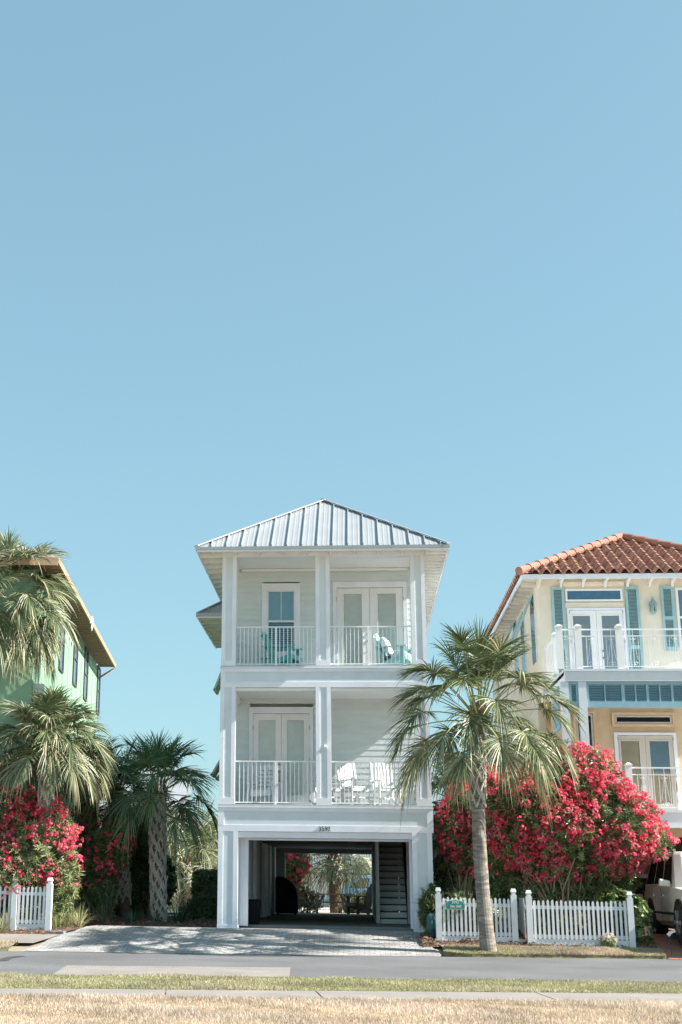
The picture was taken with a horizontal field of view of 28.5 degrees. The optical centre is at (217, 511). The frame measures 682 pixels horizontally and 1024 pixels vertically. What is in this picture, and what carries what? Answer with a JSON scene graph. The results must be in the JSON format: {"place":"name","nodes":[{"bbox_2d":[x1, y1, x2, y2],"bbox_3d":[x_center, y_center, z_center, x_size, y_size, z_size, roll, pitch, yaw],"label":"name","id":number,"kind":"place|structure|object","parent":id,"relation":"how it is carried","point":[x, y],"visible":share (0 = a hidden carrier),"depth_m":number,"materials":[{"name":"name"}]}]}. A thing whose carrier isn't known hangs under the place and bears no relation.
{"place":"outdoors","nodes":[
{"label":"outdoors","id":0,"kind":"place"},
{"bbox_2d":[0,938,17,947],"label":"grass","id":1,"kind":"structure","parent":0,"point":[5,944],"depth_m":30.04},
{"bbox_2d":[21,925,440,956],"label":"driveway","id":2,"kind":"structure","parent":0,"point":[212,940],"depth_m":30.82,"materials":[{"name":"concrete"}]},
{"bbox_2d":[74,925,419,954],"bbox_3d":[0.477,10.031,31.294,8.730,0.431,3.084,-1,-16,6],"label":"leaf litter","id":3,"kind":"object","parent":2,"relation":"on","point":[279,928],"visible":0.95,"depth_m":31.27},
{"bbox_2d":[168,907,502,917],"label":"sand","id":4,"kind":"structure","parent":0,"point":[325,911],"depth_m":52.12,"materials":[{"name":"sand"}]},
{"bbox_2d":[310,893,353,912],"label":"picnic table","id":5,"kind":"object","parent":4,"relation":"on","point":[322,897],"visible":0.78,"depth_m":49.48,"materials":[{"name":"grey wood"}]},
{"bbox_2d":[8,911,667,995],"bbox_3d":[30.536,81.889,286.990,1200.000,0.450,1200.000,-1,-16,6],"label":"ground","id":6,"kind":"structure","parent":0,"point":[20,946],"depth_m":30.25,"materials":[{"name":"soil"}]},
{"bbox_2d":[0,886,11,929],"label":"picket fence","id":7,"kind":"object","parent":6,"relation":"on","point":[4,901],"visible":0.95,"depth_m":32.10,"materials":[{"name":"wood"}]},
{"bbox_2d":[0,911,13,933],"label":"ribbon grass","id":8,"kind":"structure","parent":6,"relation":"on","point":[3,927],"depth_m":31.57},
{"bbox_2d":[0,941,17,950],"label":"lawn strip","id":9,"kind":"object","parent":6,"relation":"on","point":[6,948],"visible":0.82,"depth_m":29.57,"materials":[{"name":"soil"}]},
{"bbox_2d":[0,934,60,942],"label":"footpath","id":10,"kind":"structure","parent":6,"relation":"on","point":[27,938],"depth_m":30.98,"materials":[{"name":"concrete"}]},
{"bbox_2d":[10,877,52,930],"bbox_3d":[-4.471,9.490,32.058,0.986,1.341,0.136,-1,-16,6],"label":"picket fence","id":11,"kind":"object","parent":6,"relation":"on","point":[47,892],"visible":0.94,"depth_m":32.00,"materials":[{"name":"wood"}]},
{"bbox_2d":[0,874,18,928],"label":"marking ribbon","id":12,"kind":"object","parent":11,"relation":"attached to","point":[6,893],"visible":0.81,"depth_m":32.07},
{"bbox_2d":[0,526,82,688],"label":"sabal palm","id":13,"kind":"object","parent":6,"relation":"on","point":[36,633],"visible":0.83,"depth_m":34.79,"materials":[{"name":"green plant"}]},
{"bbox_2d":[0,781,83,923],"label":"oleander","id":14,"kind":"object","parent":6,"relation":"on","point":[20,833],"visible":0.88,"depth_m":32.63,"materials":[{"name":"red plant"}]},
{"bbox_2d":[0,917,97,934],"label":"mulch","id":15,"kind":"object","parent":6,"relation":"on","point":[43,931],"visible":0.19,"depth_m":31.79,"materials":[{"name":"wood"}]},
{"bbox_2d":[68,903,97,927],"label":"ribbon grass","id":16,"kind":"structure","parent":15,"relation":"on","point":[80,921],"depth_m":32.54,"materials":[{"name":"plant"}]},
{"bbox_2d":[0,542,115,915],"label":"green house","id":17,"kind":"structure","parent":6,"relation":"on","point":[80,675],"depth_m":39.46,"materials":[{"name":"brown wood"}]},
{"bbox_2d":[58,620,65,673],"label":"window","id":18,"kind":"structure","parent":17,"relation":"in","point":[61,669],"depth_m":40.70,"materials":[{"name":"glass"}]},
{"bbox_2d":[72,630,78,687],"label":"window","id":19,"kind":"structure","parent":17,"relation":"in","point":[75,659],"depth_m":44.13,"materials":[{"name":"glass"}]},
{"bbox_2d":[83,647,88,701],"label":"window","id":20,"kind":"structure","parent":17,"relation":"in","point":[86,654],"depth_m":47.20,"materials":[{"name":"glass"}]},
{"bbox_2d":[96,665,100,715],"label":"downspout","id":21,"kind":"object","parent":17,"relation":"in","point":[98,667],"depth_m":51.64,"materials":[{"name":"metal"}]},
{"bbox_2d":[50,931,65,933],"bbox_3d":[-3.799,10.061,31.721,0.340,0.160,0.300,-1,-16,6],"label":"valve box","id":22,"kind":"object","parent":6,"relation":"on","point":[61,932],"visible":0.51,"depth_m":31.59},
{"bbox_2d":[0,684,118,923],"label":"sabal palm","id":23,"kind":"object","parent":6,"relation":"on","point":[53,713],"visible":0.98,"depth_m":32.96,"materials":[{"name":"green plant"}]},
{"bbox_2d":[51,906,71,927],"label":"ribbon grass","id":24,"kind":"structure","parent":6,"relation":"on","point":[57,923],"depth_m":32.20,"materials":[{"name":"plant"}]},
{"bbox_2d":[56,901,81,925],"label":"ribbon grass","id":25,"kind":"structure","parent":6,"relation":"on","point":[69,920],"depth_m":32.46,"materials":[{"name":"plant"}]},
{"bbox_2d":[58,869,119,916],"bbox_3d":[-3.917,11.282,40.063,2.752,2.362,1.648,-1,-16,6],"label":"leafy tree","id":26,"kind":"object","parent":6,"relation":"on","point":[116,911],"visible":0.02,"depth_m":39.43,"materials":[{"name":"green plant"}]},
{"bbox_2d":[74,893,104,918],"bbox_3d":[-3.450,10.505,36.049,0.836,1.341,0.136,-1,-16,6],"label":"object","id":27,"kind":"object","parent":6,"relation":"on","point":[77,902],"visible":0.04,"depth_m":35.97,"materials":[{"name":"plant"}]},
{"bbox_2d":[73,877,122,922],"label":"shrub","id":28,"kind":"object","parent":6,"relation":"on","point":[111,909],"visible":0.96,"depth_m":33.97,"materials":[{"name":"green plant"}]},
{"bbox_2d":[55,731,146,915],"bbox_3d":[-3.737,8.536,36.825,3.263,5.440,3.383,-13,-21,41],"label":"sabal palm","id":29,"kind":"object","parent":6,"relation":"on","point":[81,821],"visible":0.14,"depth_m":36.69,"materials":[{"name":"green plant"}]},
{"bbox_2d":[66,818,136,918],"bbox_3d":[-3.122,9.507,35.250,1.922,2.736,1.406,-1,-16,6],"label":"oleander","id":30,"kind":"object","parent":6,"relation":"on","point":[95,873],"visible":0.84,"depth_m":35.04,"materials":[{"name":"green plant"}]},
{"bbox_2d":[54,733,182,917],"bbox_3d":[-3.012,8.758,37.300,3.933,5.290,3.882,-1,-16,6],"label":"sabal palm","id":31,"kind":"object","parent":6,"relation":"on","point":[125,901],"visible":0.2,"depth_m":36.73,"materials":[{"name":"green plant"}]},
{"bbox_2d":[120,907,146,922],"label":"lily turf","id":32,"kind":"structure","parent":6,"relation":"on","point":[131,918],"depth_m":34.12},
{"bbox_2d":[118,819,149,918],"bbox_3d":[-2.139,9.867,37.616,1.560,3.333,1.222,-1,-16,6],"label":"oleander","id":33,"kind":"object","parent":6,"relation":"on","point":[139,874],"visible":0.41,"depth_m":37.27,"materials":[{"name":"green plant"}]},
{"bbox_2d":[55,915,216,926],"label":"mulch","id":34,"kind":"object","parent":6,"relation":"on","point":[117,919],"visible":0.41,"depth_m":33.90,"materials":[{"name":"wood"}]},
{"bbox_2d":[142,909,161,921],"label":"lily turf","id":35,"kind":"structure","parent":6,"relation":"on","point":[151,918],"depth_m":34.39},
{"bbox_2d":[86,728,218,921],"bbox_3d":[-1.667,8.424,35.479,3.716,5.362,3.679,-1,-16,6],"label":"sabal palm","id":36,"kind":"object","parent":6,"relation":"on","point":[158,756],"visible":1,"depth_m":35.31,"materials":[{"name":"green plant"}]},
{"bbox_2d":[130,820,177,916],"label":"leafy tree","id":37,"kind":"object","parent":6,"relation":"on","point":[171,883],"visible":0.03,"depth_m":42.56,"materials":[{"name":"green plant"}]},
{"bbox_2d":[98,768,217,901],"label":"neighbour house","id":38,"kind":"structure","parent":6,"relation":"on","point":[181,790],"depth_m":62.58,"materials":[{"name":"white wood"}]},
{"bbox_2d":[167,835,217,864],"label":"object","id":39,"kind":"structure","parent":38,"relation":"in","point":[172,835],"depth_m":60.51,"materials":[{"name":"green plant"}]},
{"bbox_2d":[168,880,178,909],"bbox_3d":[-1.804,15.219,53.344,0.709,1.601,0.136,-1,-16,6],"label":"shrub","id":40,"kind":"object","parent":6,"relation":"on","point":[177,907],"visible":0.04,"depth_m":53.17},
{"bbox_2d":[166,903,189,922],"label":"lily turf","id":41,"kind":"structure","parent":6,"relation":"on","point":[177,916],"depth_m":34.99,"materials":[{"name":"plant"}]},
{"bbox_2d":[166,810,217,910],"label":"fan palm","id":42,"kind":"object","parent":6,"relation":"on","point":[184,877],"visible":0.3,"depth_m":52.28,"materials":[{"name":"green plant"}]},
{"bbox_2d":[166,795,217,896],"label":"fan palm","id":43,"kind":"object","parent":6,"relation":"on","point":[209,831],"visible":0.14,"depth_m":55.16,"materials":[{"name":"green plant"}]},
{"bbox_2d":[176,882,217,921],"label":"round bush","id":44,"kind":"object","parent":6,"relation":"on","point":[206,902],"visible":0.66,"depth_m":35.95,"materials":[{"name":"plant"}]},
{"bbox_2d":[190,867,217,915],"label":"box hedge","id":45,"kind":"object","parent":6,"relation":"on","point":[201,879],"visible":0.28,"depth_m":39.72,"materials":[{"name":"plant"}]},
{"bbox_2d":[275,876,298,914],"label":"covered grill","id":46,"kind":"object","parent":6,"relation":"on","point":[286,896],"visible":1,"depth_m":45.36,"materials":[{"name":"fabric"}]},
{"bbox_2d":[285,853,310,891],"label":"oleander","id":47,"kind":"object","parent":6,"relation":"on","point":[292,861],"visible":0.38,"depth_m":50.76,"materials":[{"name":"green plant"}]},
{"bbox_2d":[290,873,323,912],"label":"sparse shrub","id":48,"kind":"object","parent":6,"relation":"on","point":[304,898],"visible":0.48,"depth_m":50.17,"materials":[{"name":"green plant"}]},
{"bbox_2d":[296,848,371,913],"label":"fan palm","id":49,"kind":"object","parent":6,"relation":"on","point":[333,865],"visible":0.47,"depth_m":51.05,"materials":[{"name":"green plant"}]},
{"bbox_2d":[194,498,476,933],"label":"beach house","id":50,"kind":"structure","parent":6,"relation":"on","point":[329,588],"depth_m":35.14,"materials":[{"name":"wood"}]},
{"bbox_2d":[248,899,261,923],"bbox_3d":[0.871,10.158,33.870,0.476,0.600,0.585,-1,-16,6],"label":"storage bin","id":51,"kind":"object","parent":50,"relation":"on","point":[254,906],"visible":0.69,"depth_m":33.61,"materials":[{"name":"black plastic"}]},
{"bbox_2d":[245,765,279,803],"bbox_3d":[1.180,7.029,34.301,0.800,1.084,0.788,-3,-16,14],"label":"adirondack chair","id":52,"kind":"object","parent":50,"relation":"on","point":[268,792],"visible":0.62,"depth_m":34.49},
{"bbox_2d":[259,631,302,663],"bbox_3d":[1.667,3.687,35.298,1.007,1.099,0.861,-6,-17,23],"label":"adirondack chair","id":53,"kind":"object","parent":50,"relation":"on","point":[265,638],"visible":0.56,"depth_m":35.20,"materials":[{"name":"teal paint"}]},
{"bbox_2d":[259,583,302,658],"bbox_3d":[1.746,2.986,36.421,1.170,2.070,0.270,-1,-16,6],"label":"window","id":54,"kind":"structure","parent":50,"relation":"in","point":[280,601],"depth_m":36.44,"materials":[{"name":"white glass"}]},
{"bbox_2d":[249,707,313,804],"bbox_3d":[1.698,6.514,35.393,1.715,2.640,0.232,-1,-16,6],"label":"french door","id":55,"kind":"structure","parent":50,"relation":"in","point":[275,733],"depth_m":35.45,"materials":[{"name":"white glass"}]},
{"bbox_2d":[309,762,347,804],"bbox_3d":[2.860,7.009,34.369,0.670,1.158,0.970,10,-18,-31],"label":"rocking chair","id":56,"kind":"object","parent":50,"relation":"on","point":[314,775],"visible":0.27,"depth_m":34.45,"materials":[{"name":"wood"}]},
{"bbox_2d":[334,762,372,804],"bbox_3d":[3.488,6.973,34.209,0.670,1.158,0.970,10,-18,-29],"label":"rocking chair","id":57,"kind":"object","parent":50,"relation":"on","point":[356,789],"visible":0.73,"depth_m":34.31,"materials":[{"name":"wood"}]},
{"bbox_2d":[333,581,407,664],"bbox_3d":[4.141,3.153,36.076,2.000,2.570,0.232,-1,-16,6],"label":"french door","id":58,"kind":"structure","parent":50,"relation":"in","point":[365,603],"depth_m":36.16,"materials":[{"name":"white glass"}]},
{"bbox_2d":[370,763,401,804],"bbox_3d":[4.310,6.964,34.133,0.670,1.158,0.970,4,-16,-11],"label":"rocking chair","id":59,"kind":"object","parent":50,"relation":"on","point":[379,787],"visible":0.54,"depth_m":34.36,"materials":[{"name":"wood"}]},
{"bbox_2d":[372,633,411,664],"bbox_3d":[4.603,3.670,34.989,0.959,1.047,0.820,-6,-17,23],"label":"adirondack chair","id":60,"kind":"object","parent":50,"relation":"on","point":[380,647],"visible":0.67,"depth_m":34.77,"materials":[{"name":"wood"}]},
{"bbox_2d":[379,637,392,654],"bbox_3d":[4.444,3.533,35.057,0.140,0.500,0.460,-28,-24,15],"label":"cushion","id":61,"kind":"object","parent":60,"relation":"on","point":[385,643],"visible":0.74,"depth_m":34.89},
{"bbox_2d":[327,875,371,907],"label":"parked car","id":62,"kind":"object","parent":6,"relation":"on","point":[354,889],"visible":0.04,"depth_m":57.17,"materials":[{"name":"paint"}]},
{"bbox_2d":[342,889,371,913],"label":"lance bush","id":63,"kind":"object","parent":6,"relation":"on","point":[354,901],"visible":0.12,"depth_m":51.34,"materials":[{"name":"green plant"}]},
{"bbox_2d":[304,753,438,907],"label":"house","id":64,"kind":"structure","parent":6,"relation":"on","point":[354,857],"depth_m":65.42,"materials":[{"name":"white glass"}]},
{"bbox_2d":[412,875,446,933],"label":"lance bush","id":65,"kind":"object","parent":6,"relation":"on","point":[426,904],"visible":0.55,"depth_m":31.69,"materials":[{"name":"green plant"}]},
{"bbox_2d":[405,757,507,880],"bbox_3d":[6.341,8.717,35.436,3.395,4.594,3.514,-1,-16,6],"label":"fan palm","id":66,"kind":"object","parent":6,"relation":"on","point":[435,841],"visible":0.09,"depth_m":35.14,"materials":[{"name":"green plant"}]},
{"bbox_2d":[433,855,506,929],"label":"undergrowth","id":67,"kind":"object","parent":6,"relation":"on","point":[443,881],"visible":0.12,"depth_m":33.81,"materials":[{"name":"green plant"}]},
{"bbox_2d":[433,764,511,928],"bbox_3d":[6.466,8.398,33.416,2.084,4.143,1.363,-1,-16,6],"label":"oleander","id":68,"kind":"object","parent":6,"relation":"on","point":[456,844],"visible":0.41,"depth_m":33.29,"materials":[{"name":"green plant"}]},
{"bbox_2d":[435,888,510,935],"bbox_3d":[6.025,9.482,31.374,1.935,1.227,1.241,-1,-16,6],"label":"fence vine","id":69,"kind":"object","parent":6,"relation":"on","point":[459,894],"visible":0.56,"depth_m":31.23,"materials":[{"name":"green plant"}]},
{"bbox_2d":[435,887,518,943],"bbox_3d":[6.022,9.435,30.957,1.866,1.341,0.136,-1,-16,6],"label":"picket fence","id":70,"kind":"object","parent":6,"relation":"on","point":[512,923],"visible":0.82,"depth_m":30.90,"materials":[{"name":"wood"}]},
{"bbox_2d":[445,899,465,909],"bbox_3d":[5.539,9.140,31.030,0.467,0.230,0.037,-1,-16,6],"label":"name plaque","id":71,"kind":"object","parent":70,"relation":"attached to","point":[455,904],"visible":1,"depth_m":31.02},
{"bbox_2d":[433,872,536,913],"bbox_3d":[8.189,10.652,39.451,4.185,3.298,2.041,7,-17,-22],"label":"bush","id":72,"kind":"object","parent":6,"relation":"on","point":[450,882],"visible":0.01,"depth_m":38.91,"materials":[{"name":"green plant"}]},
{"bbox_2d":[381,618,588,951],"bbox_3d":[6.202,6.177,30.532,4.831,7.621,4.582,-1,-16,6],"label":"sabal palm","id":73,"kind":"object","parent":6,"relation":"on","point":[476,723],"visible":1,"depth_m":30.39,"materials":[{"name":"green plant"}]},
{"bbox_2d":[474,894,518,929],"bbox_3d":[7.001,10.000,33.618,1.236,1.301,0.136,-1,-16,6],"label":"shrub","id":74,"kind":"object","parent":6,"relation":"on","point":[503,921],"visible":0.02,"depth_m":33.48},
{"bbox_2d":[518,898,525,942],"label":"gate panel","id":75,"kind":"structure","parent":6,"relation":"on","point":[521,914],"depth_m":31.39,"materials":[{"name":"wood"}]},
{"bbox_2d":[418,928,658,947],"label":"mulch","id":76,"kind":"object","parent":6,"relation":"on","point":[427,940],"visible":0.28,"depth_m":30.64,"materials":[{"name":"wood"}]},
{"bbox_2d":[426,913,435,938],"bbox_3d":[5.015,9.707,31.197,0.234,0.600,0.209,-1,-16,6],"label":"utility pedestal","id":77,"kind":"object","parent":76,"relation":"on","point":[431,921],"visible":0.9,"depth_m":31.12,"materials":[{"name":"plastic"}]},
{"bbox_2d":[440,945,663,951],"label":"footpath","id":78,"kind":"structure","parent":6,"relation":"on","point":[565,946],"depth_m":30.35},
{"bbox_2d":[442,946,666,958],"bbox_3d":[7.480,9.833,29.673,4.897,0.212,0.844,0,-16,3],"label":"lawn strip","id":79,"kind":"object","parent":6,"relation":"on","point":[462,954],"visible":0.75,"depth_m":29.33,"materials":[{"name":"plant"}]},
{"bbox_2d":[444,943,665,955],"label":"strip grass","id":80,"kind":"structure","parent":79,"relation":"on","point":[567,950],"depth_m":29.62,"materials":[{"name":"plant"}]},
{"bbox_2d":[470,859,643,929],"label":"undergrowth","id":81,"kind":"object","parent":6,"relation":"on","point":[507,882],"visible":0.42,"depth_m":32.19,"materials":[{"name":"green plant"}]},
{"bbox_2d":[467,739,679,926],"bbox_3d":[8.639,7.895,32.474,5.098,4.708,2.344,-1,-16,6],"label":"oleander","id":82,"kind":"object","parent":6,"relation":"on","point":[593,827],"visible":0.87,"depth_m":31.97,"materials":[{"name":"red plant"}]},
{"bbox_2d":[525,883,621,935],"bbox_3d":[8.574,9.529,31.669,2.736,1.434,1.054,2,-16,-3],"label":"garden shrub","id":83,"kind":"object","parent":6,"relation":"on","point":[602,894],"visible":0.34,"depth_m":31.45,"materials":[{"name":"plant"}]},
{"bbox_2d":[525,890,635,947],"bbox_3d":[8.349,9.416,30.663,2.416,1.341,0.136,-1,-16,6],"label":"picket fence","id":84,"kind":"object","parent":6,"relation":"on","point":[564,940],"visible":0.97,"depth_m":30.62,"materials":[{"name":"wood"}]},
{"bbox_2d":[482,533,681,928],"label":"stucco house","id":85,"kind":"structure","parent":6,"relation":"on","point":[599,621],"depth_m":37.60,"materials":[{"name":"paint"}]},
{"bbox_2d":[513,620,517,681],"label":"window","id":86,"kind":"structure","parent":85,"relation":"in","point":[516,662],"depth_m":43.50,"materials":[{"name":"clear glass"}]},
{"bbox_2d":[520,621,525,674],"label":"window","id":87,"kind":"structure","parent":85,"relation":"in","point":[522,626],"depth_m":41.54,"materials":[{"name":"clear glass"}]},
{"bbox_2d":[523,620,526,672],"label":"window frame","id":88,"kind":"structure","parent":85,"relation":"in","point":[523,620],"depth_m":41.08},
{"bbox_2d":[530,596,535,664],"bbox_3d":[9.302,3.471,39.224,0.016,1.950,0.900,-1,-16,6],"label":"shutter","id":89,"kind":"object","parent":85,"relation":"in","point":[531,602],"depth_m":39.24,"materials":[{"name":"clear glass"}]},
{"bbox_2d":[533,592,537,661],"bbox_3d":[9.250,3.341,38.759,0.022,2.050,0.068,-1,-16,6],"label":"window frame","id":90,"kind":"structure","parent":85,"relation":"in","point":[533,592],"depth_m":38.72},
{"bbox_2d":[573,711,597,767],"bbox_3d":[10.222,6.524,36.937,0.611,2.000,0.074,-1,-16,6],"label":"window","id":91,"kind":"structure","parent":85,"relation":"in","point":[592,720],"depth_m":37.06,"materials":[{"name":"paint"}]},
{"bbox_2d":[565,589,622,601],"bbox_3d":[10.750,2.374,38.048,1.592,0.365,0.041,-1,-16,6],"label":"window","id":92,"kind":"structure","parent":85,"relation":"in","point":[571,595],"depth_m":38.04,"materials":[{"name":"blue glass"}]},
{"bbox_2d":[567,608,628,668],"bbox_3d":[10.752,3.806,37.626,1.602,2.213,0.086,-1,-16,6],"label":"french door","id":93,"kind":"structure","parent":85,"relation":"in","point":[588,618],"depth_m":37.74,"materials":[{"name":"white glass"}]},
{"bbox_2d":[611,712,675,726],"bbox_3d":[11.825,5.763,36.980,1.704,0.390,0.074,-1,-16,6],"label":"window","id":94,"kind":"structure","parent":85,"relation":"in","point":[619,719],"depth_m":36.97,"materials":[{"name":"paint"}]},
{"bbox_2d":[614,732,681,809],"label":"french door","id":95,"kind":"structure","parent":85,"relation":"in","point":[644,745],"depth_m":36.69,"materials":[{"name":"white wood"}]},
{"bbox_2d":[675,588,681,646],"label":"window","id":96,"kind":"structure","parent":85,"relation":"in","point":[678,591],"depth_m":37.69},
{"bbox_2d":[598,932,617,947],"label":"daisy plant","id":97,"kind":"object","parent":6,"relation":"on","point":[608,941],"visible":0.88,"depth_m":30.23,"materials":[{"name":"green plant"}]},
{"bbox_2d":[599,885,655,942],"bbox_3d":[9.583,9.465,31.248,1.374,1.377,0.869,-11,-19,36],"label":"garden shrub","id":98,"kind":"object","parent":6,"relation":"on","point":[642,920],"visible":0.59,"depth_m":31.03,"materials":[{"name":"plant"}]},
{"bbox_2d":[615,874,647,915],"bbox_3d":[12.087,10.988,37.501,2.233,1.532,4.635,-1,-16,6],"label":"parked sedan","id":99,"kind":"object","parent":6,"relation":"on","point":[643,878],"visible":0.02,"depth_m":36.47,"materials":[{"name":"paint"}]},
{"bbox_2d":[644,927,650,945],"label":"pink flower","id":100,"kind":"object","parent":6,"relation":"on","point":[647,935],"visible":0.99,"depth_m":30.55,"materials":[{"name":"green plant"}]},
{"bbox_2d":[0,991,681,1023],"bbox_3d":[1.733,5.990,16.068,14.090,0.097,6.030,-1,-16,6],"label":"dry grass","id":101,"kind":"structure","parent":0,"point":[134,1003],"depth_m":16.02,"materials":[{"name":"plant"}]},
{"bbox_2d":[0,951,681,982],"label":"road","id":102,"kind":"structure","parent":0,"point":[375,967],"depth_m":26.20,"materials":[{"name":"asphalt"}]},
{"bbox_2d":[0,956,22,960],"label":"road stain","id":103,"kind":"object","parent":102,"relation":"on","point":[6,958],"visible":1,"depth_m":26.57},
{"bbox_2d":[52,965,290,976],"bbox_3d":[-0.689,8.105,23.515,4.390,0.001,2.768,2,-16,-5],"label":"road patch","id":104,"kind":"object","parent":102,"relation":"on","point":[172,970],"visible":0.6,"depth_m":23.59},
{"bbox_2d":[0,971,681,993],"bbox_3d":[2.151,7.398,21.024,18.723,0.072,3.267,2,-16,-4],"label":"verge grass","id":105,"kind":"structure","parent":0,"point":[225,982],"depth_m":20.62,"materials":[{"name":"plant"}]},
{"bbox_2d":[0,988,681,1004],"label":"sidewalk","id":106,"kind":"structure","parent":0,"point":[522,996],"depth_m":18.84,"materials":[{"name":"concrete"}]},
{"bbox_2d":[0,0,681,828],"label":"sky","id":107,"kind":"structure","parent":0,"point":[416,265],"materials":[{"name":"blue"}]},
{"bbox_2d":[346,884,371,913],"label":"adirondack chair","id":108,"kind":"object","parent":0,"point":[365,907],"visible":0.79,"depth_m":48.37,"materials":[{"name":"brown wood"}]},
{"bbox_2d":[623,929,681,958],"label":"red driveway","id":109,"kind":"structure","parent":0,"point":[662,941],"depth_m":30.85,"materials":[{"name":"brick"}]},
{"bbox_2d":[643,849,681,944],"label":"suv","id":110,"kind":"object","parent":109,"relation":"on","point":[662,894],"visible":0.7,"depth_m":32.04,"materials":[{"name":"paint"}]},
{"bbox_2d":[667,930,675,954],"bbox_3d":[10.111,9.594,29.626,0.204,0.550,0.052,1,-16,0],"label":"marker flag","id":111,"kind":"object","parent":109,"relation":"on","point":[670,932],"visible":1,"depth_m":29.68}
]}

